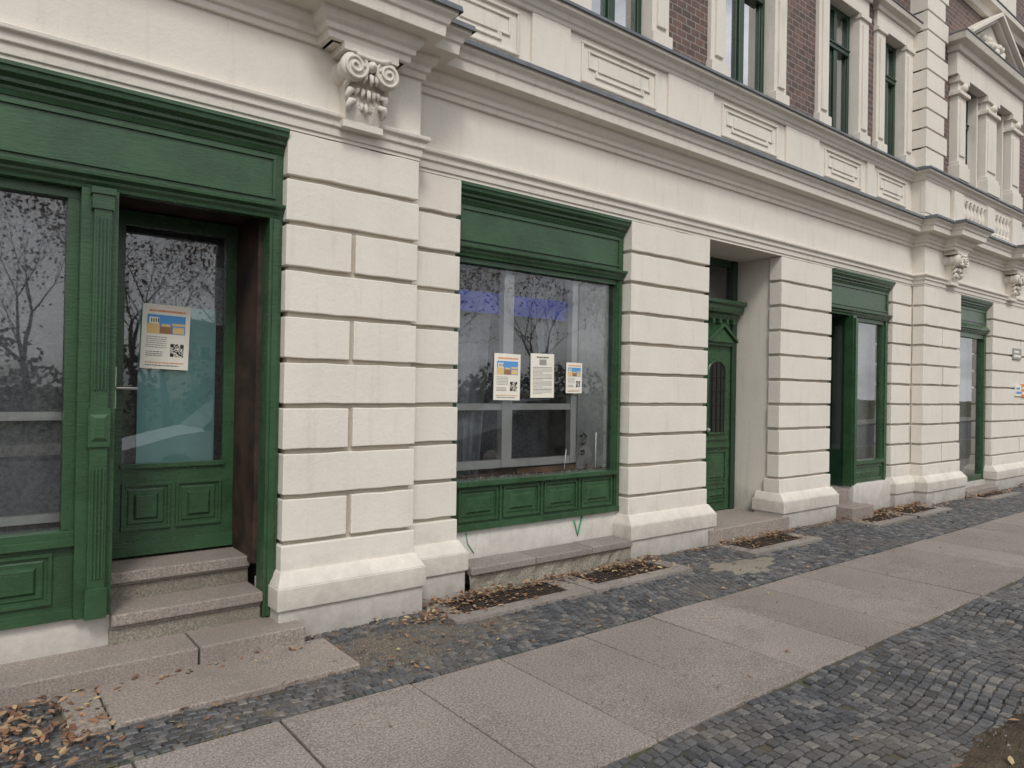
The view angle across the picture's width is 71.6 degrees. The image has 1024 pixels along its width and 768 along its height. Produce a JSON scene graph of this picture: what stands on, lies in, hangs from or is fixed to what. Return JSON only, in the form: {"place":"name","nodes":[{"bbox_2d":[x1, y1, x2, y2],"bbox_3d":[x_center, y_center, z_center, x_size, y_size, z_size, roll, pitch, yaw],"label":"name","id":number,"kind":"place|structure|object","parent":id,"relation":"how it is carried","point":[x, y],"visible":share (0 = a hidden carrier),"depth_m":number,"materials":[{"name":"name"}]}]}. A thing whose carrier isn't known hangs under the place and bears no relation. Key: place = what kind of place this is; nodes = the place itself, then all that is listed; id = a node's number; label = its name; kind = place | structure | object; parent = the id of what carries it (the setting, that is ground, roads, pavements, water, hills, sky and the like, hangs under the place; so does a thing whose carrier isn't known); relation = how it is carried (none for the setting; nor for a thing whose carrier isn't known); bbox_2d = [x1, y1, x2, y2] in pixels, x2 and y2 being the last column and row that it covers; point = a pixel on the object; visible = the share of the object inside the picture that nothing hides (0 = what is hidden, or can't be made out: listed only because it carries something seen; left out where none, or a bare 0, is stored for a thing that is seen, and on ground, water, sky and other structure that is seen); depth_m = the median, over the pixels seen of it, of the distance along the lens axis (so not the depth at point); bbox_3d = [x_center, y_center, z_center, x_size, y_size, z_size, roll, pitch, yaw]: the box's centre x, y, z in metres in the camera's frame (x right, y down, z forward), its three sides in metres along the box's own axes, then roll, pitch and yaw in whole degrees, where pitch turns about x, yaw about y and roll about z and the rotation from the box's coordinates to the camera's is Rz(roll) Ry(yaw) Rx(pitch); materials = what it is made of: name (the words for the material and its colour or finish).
{"place":"outdoors","nodes":[
{"label":"outdoors","id":0,"kind":"place"},
{"bbox_2d":[0,486,1023,767],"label":"cobblestone pavement","id":1,"kind":"structure","parent":0,"point":[612,608],"depth_m":4.72,"materials":[{"name":"stone"}]},
{"bbox_2d":[303,609,583,706],"bbox_3d":[-0.532,1.621,4.572,1.900,0.024,1.110,1,0,-38],"label":"dirt patch","id":2,"kind":"object","parent":1,"relation":"on","point":[388,651],"visible":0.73,"depth_m":4.42,"materials":[{"name":"brown soil"}]},
{"bbox_2d":[0,484,998,712],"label":"stone steps","id":3,"kind":"structure","parent":1,"relation":"on","point":[176,610],"depth_m":4.30,"materials":[{"name":"stone"}]},
{"bbox_2d":[0,483,1023,767],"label":"fallen leaves","id":4,"kind":"object","parent":1,"relation":"on","point":[34,735],"visible":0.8,"depth_m":4.13,"materials":[{"name":"brown plant"}]},
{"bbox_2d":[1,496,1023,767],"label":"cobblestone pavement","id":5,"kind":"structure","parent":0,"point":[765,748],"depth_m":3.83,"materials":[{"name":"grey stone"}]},
{"bbox_2d":[0,675,382,767],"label":"dirt patch","id":6,"kind":"object","parent":5,"relation":"on","point":[185,723],"visible":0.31,"depth_m":3.31,"materials":[{"name":"brown soil"}]},
{"bbox_2d":[58,638,359,742],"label":"cellar cover slab","id":7,"kind":"structure","parent":5,"relation":"on","point":[197,687],"depth_m":3.71,"materials":[{"name":"stone"}]},
{"bbox_2d":[422,578,593,624],"bbox_3d":[-0.014,1.649,5.382,1.300,0.068,0.495,1,0,-38],"label":"light well grate","id":8,"kind":"object","parent":5,"relation":"on","point":[546,594],"visible":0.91,"depth_m":5.31,"materials":[{"name":"stone"}]},
{"bbox_2d":[0,0,1023,664],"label":"ground floor walls","id":9,"kind":"structure","parent":5,"relation":"on","point":[194,40],"depth_m":6.08,"materials":[{"name":"beige paint"}]},
{"bbox_2d":[112,264,575,559],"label":"interior rooms","id":10,"kind":"object","parent":9,"relation":"attached to","point":[557,428],"visible":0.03,"depth_m":8.47,"materials":[{"name":"paint"}]},
{"bbox_2d":[0,58,992,630],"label":"shopfront joinery","id":11,"kind":"object","parent":9,"relation":"attached to","point":[172,202],"visible":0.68,"depth_m":4.66,"materials":[{"name":"green paint"}]},
{"bbox_2d":[0,191,65,532],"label":"fleece sheet","id":12,"kind":"object","parent":11,"relation":"attached to","point":[32,250],"visible":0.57,"depth_m":3.99,"materials":[{"name":"grey fabric"}]},
{"bbox_2d":[456,311,490,475],"bbox_3d":[-0.429,0.055,6.065,0.620,1.450,0.138,1,0,-38],"label":"dust sheet","id":13,"kind":"object","parent":11,"relation":"attached to","point":[473,336],"visible":0.52,"depth_m":6.14,"materials":[{"name":"grey fabric"}]},
{"bbox_2d":[459,266,552,470],"bbox_3d":[-0.058,-0.126,6.615,1.120,1.830,0.069,1,0,-38],"label":"dark sheet","id":14,"kind":"object","parent":11,"relation":"attached to","point":[530,433],"visible":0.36,"depth_m":6.72,"materials":[{"name":"grey fabric"}]},
{"bbox_2d":[455,466,607,480],"bbox_3d":[0.204,0.792,6.299,1.830,0.039,0.081,1,0,-38],"label":"rubble","id":15,"kind":"object","parent":11,"relation":"on","point":[515,474],"visible":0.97,"depth_m":6.19,"materials":[{"name":"concrete"}]},
{"bbox_2d":[530,274,564,399],"bbox_3d":[0.320,-0.434,6.654,0.450,1.160,0.111,1,0,-38],"label":"dust sheet","id":16,"kind":"object","parent":11,"relation":"attached to","point":[546,289],"visible":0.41,"depth_m":6.66,"materials":[{"name":"grey fabric"}]},
{"bbox_2d":[576,282,608,468],"bbox_3d":[0.798,-0.085,6.774,0.460,1.760,0.030,1,0,-38],"label":"dust sheet","id":17,"kind":"object","parent":11,"relation":"attached to","point":[592,411],"visible":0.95,"depth_m":6.77,"materials":[{"name":"grey fabric"}]},
{"bbox_2d":[704,264,841,448],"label":"shop glazing","id":18,"kind":"structure","parent":11,"relation":"attached to","point":[719,282],"depth_m":9.64,"materials":[{"name":"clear glass"}]},
{"bbox_2d":[139,303,190,369],"bbox_3d":[-2.268,-0.307,4.649,0.290,0.420,0.008,3,-2,-38],"label":"notice poster","id":19,"kind":"object","parent":18,"relation":"attached to","point":[165,332],"visible":1,"depth_m":4.64,"materials":[{"name":"paper"}]},
{"bbox_2d":[493,353,520,399],"bbox_3d":[-0.039,-0.060,6.041,0.285,0.395,0.008,2,-1,-38],"label":"notice poster","id":20,"kind":"object","parent":18,"relation":"attached to","point":[506,377],"visible":1,"depth_m":6.03,"materials":[{"name":"paper"}]},
{"bbox_2d":[466,432,595,552],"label":"graffiti marks","id":21,"kind":"object","parent":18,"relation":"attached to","point":[583,443],"visible":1,"depth_m":6.58,"materials":[{"name":"green"}]},
{"bbox_2d":[530,353,553,397],"bbox_3d":[0.272,-0.073,6.288,0.275,0.390,0.007,1,0,-38],"label":"notice poster","id":22,"kind":"object","parent":18,"relation":"attached to","point":[542,377],"visible":1,"depth_m":6.28,"materials":[{"name":"paper"}]},
{"bbox_2d":[566,362,581,392],"bbox_3d":[0.573,-0.055,6.526,0.200,0.280,0.008,1,0,-38],"label":"notice poster","id":23,"kind":"object","parent":18,"relation":"attached to","point":[573,377],"visible":1,"depth_m":6.52,"materials":[{"name":"paper"}]},
{"bbox_2d":[0,0,1023,307],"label":"cornices and mouldings","id":24,"kind":"object","parent":9,"relation":"attached to","point":[432,48],"visible":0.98,"depth_m":6.37,"materials":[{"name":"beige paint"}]},
{"bbox_2d":[330,40,399,137],"bbox_3d":[-0.974,-1.938,4.715,0.420,0.500,0.255,1,0,-38],"label":"scroll console","id":25,"kind":"object","parent":24,"relation":"attached to","point":[365,79],"visible":1,"depth_m":4.67,"materials":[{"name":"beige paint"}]},
{"bbox_2d":[943,250,968,286],"bbox_3d":[6.816,-1.765,10.887,0.420,0.500,0.255,1,0,-38],"label":"scroll console","id":26,"kind":"object","parent":24,"relation":"attached to","point":[955,261],"visible":1,"depth_m":10.83,"materials":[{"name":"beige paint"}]},
{"bbox_2d":[1004,271,1023,301],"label":"scroll console","id":27,"kind":"object","parent":24,"relation":"attached to","point":[1013,280],"visible":1,"depth_m":12.46,"materials":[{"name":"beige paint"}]},
{"bbox_2d":[669,0,1023,210],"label":"brick walls","id":28,"kind":"structure","parent":9,"relation":"on","point":[688,25],"depth_m":8.79,"materials":[{"name":"brown brick"}]},
{"bbox_2d":[591,0,890,153],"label":"glazing","id":29,"kind":"structure","parent":28,"relation":"attached to","point":[623,12],"depth_m":8.28,"materials":[{"name":"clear glass"}]},
{"bbox_2d":[602,0,968,164],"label":"window frames","id":30,"kind":"structure","parent":28,"relation":"attached to","point":[608,12],"depth_m":9.40,"materials":[{"name":"green paint"}]},
{"bbox_2d":[570,0,1023,209],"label":"window surrounds","id":31,"kind":"object","parent":28,"relation":"attached to","point":[985,65],"visible":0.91,"depth_m":10.54,"materials":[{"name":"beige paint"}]},
{"bbox_2d":[29,502,1020,767],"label":"gravel debris","id":32,"kind":"object","parent":5,"relation":"on","point":[503,642],"visible":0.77,"depth_m":4.31,"materials":[{"name":"stone"}]},
{"bbox_2d":[556,557,692,593],"bbox_3d":[0.990,1.671,6.177,1.220,0.068,0.495,1,0,-38],"label":"light well grate","id":33,"kind":"object","parent":5,"relation":"on","point":[601,584],"visible":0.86,"depth_m":6.09,"materials":[{"name":"stone"}]},
{"bbox_2d":[255,131,1023,637],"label":"rusticated blocks","id":34,"kind":"structure","parent":5,"relation":"on","point":[321,587],"depth_m":5.41,"materials":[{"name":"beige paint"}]},
{"bbox_2d":[1012,348,1020,359],"bbox_3d":[9.158,-0.542,12.873,0.420,0.200,0.024,1,0,-38],"label":"wall sign","id":35,"kind":"object","parent":34,"relation":"attached to","point":[1016,353],"visible":1,"depth_m":12.83,"materials":[{"name":"grey metal"}]},
{"bbox_2d":[1014,385,1021,395],"bbox_3d":[9.217,0.120,12.925,0.300,0.200,0.024,1,0,-38],"label":"wall sign","id":36,"kind":"object","parent":34,"relation":"attached to","point":[1017,390],"visible":1,"depth_m":12.88,"materials":[{"name":"paper"}]},
{"bbox_2d":[1020,384,1023,396],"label":"wall sign","id":37,"kind":"object","parent":34,"relation":"attached to","point":[1022,392],"visible":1,"depth_m":13.04,"materials":[{"name":"orange"}]},
{"bbox_2d":[708,557,774,574],"bbox_3d":[2.180,1.687,6.524,0.933,0.042,0.422,1,0,-28],"label":"concrete patch","id":38,"kind":"object","parent":5,"relation":"on","point":[746,566],"visible":0.79,"depth_m":6.49,"materials":[{"name":"grey concrete"}]},
{"bbox_2d":[713,531,822,556],"bbox_3d":[2.745,1.710,7.568,1.300,0.068,0.495,1,0,-38],"label":"light well grate","id":39,"kind":"object","parent":5,"relation":"on","point":[793,540],"visible":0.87,"depth_m":7.47,"materials":[{"name":"stone"}]},
{"bbox_2d":[552,509,1005,626],"bbox_3d":[3.560,1.720,7.859,8.600,0.036,1.080,1,0,-38],"label":"dirt patch","id":40,"kind":"object","parent":5,"relation":"on","point":[698,593],"visible":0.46,"depth_m":6.95,"materials":[{"name":"brown soil"}]},
{"bbox_2d":[840,512,917,526],"bbox_3d":[4.739,1.755,9.148,1.150,0.068,0.495,1,0,-38],"label":"light well grate","id":41,"kind":"object","parent":5,"relation":"on","point":[888,521],"visible":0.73,"depth_m":9.01,"materials":[{"name":"stone"}]},
{"bbox_2d":[883,504,952,517],"bbox_3d":[5.602,1.774,9.831,1.150,0.068,0.495,1,0,-38],"label":"light well grate","id":42,"kind":"object","parent":5,"relation":"on","point":[927,511],"visible":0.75,"depth_m":9.79,"materials":[{"name":"stone"}]},
{"bbox_2d":[955,711,1023,767],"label":"soil verge","id":43,"kind":"structure","parent":5,"relation":"on","point":[981,755],"depth_m":3.21,"materials":[{"name":"brown soil"}]},
{"bbox_2d":[965,490,1021,500],"bbox_3d":[7.776,1.823,11.554,1.400,0.068,0.495,1,0,-38],"label":"light well grate","id":44,"kind":"object","parent":5,"relation":"on","point":[998,495],"visible":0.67,"depth_m":11.39,"materials":[{"name":"stone"}]},
{"bbox_2d":[116,512,1023,767],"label":"granite slab path","id":45,"kind":"structure","parent":0,"point":[441,720],"depth_m":3.93,"materials":[{"name":"grey stone"}]}
]}

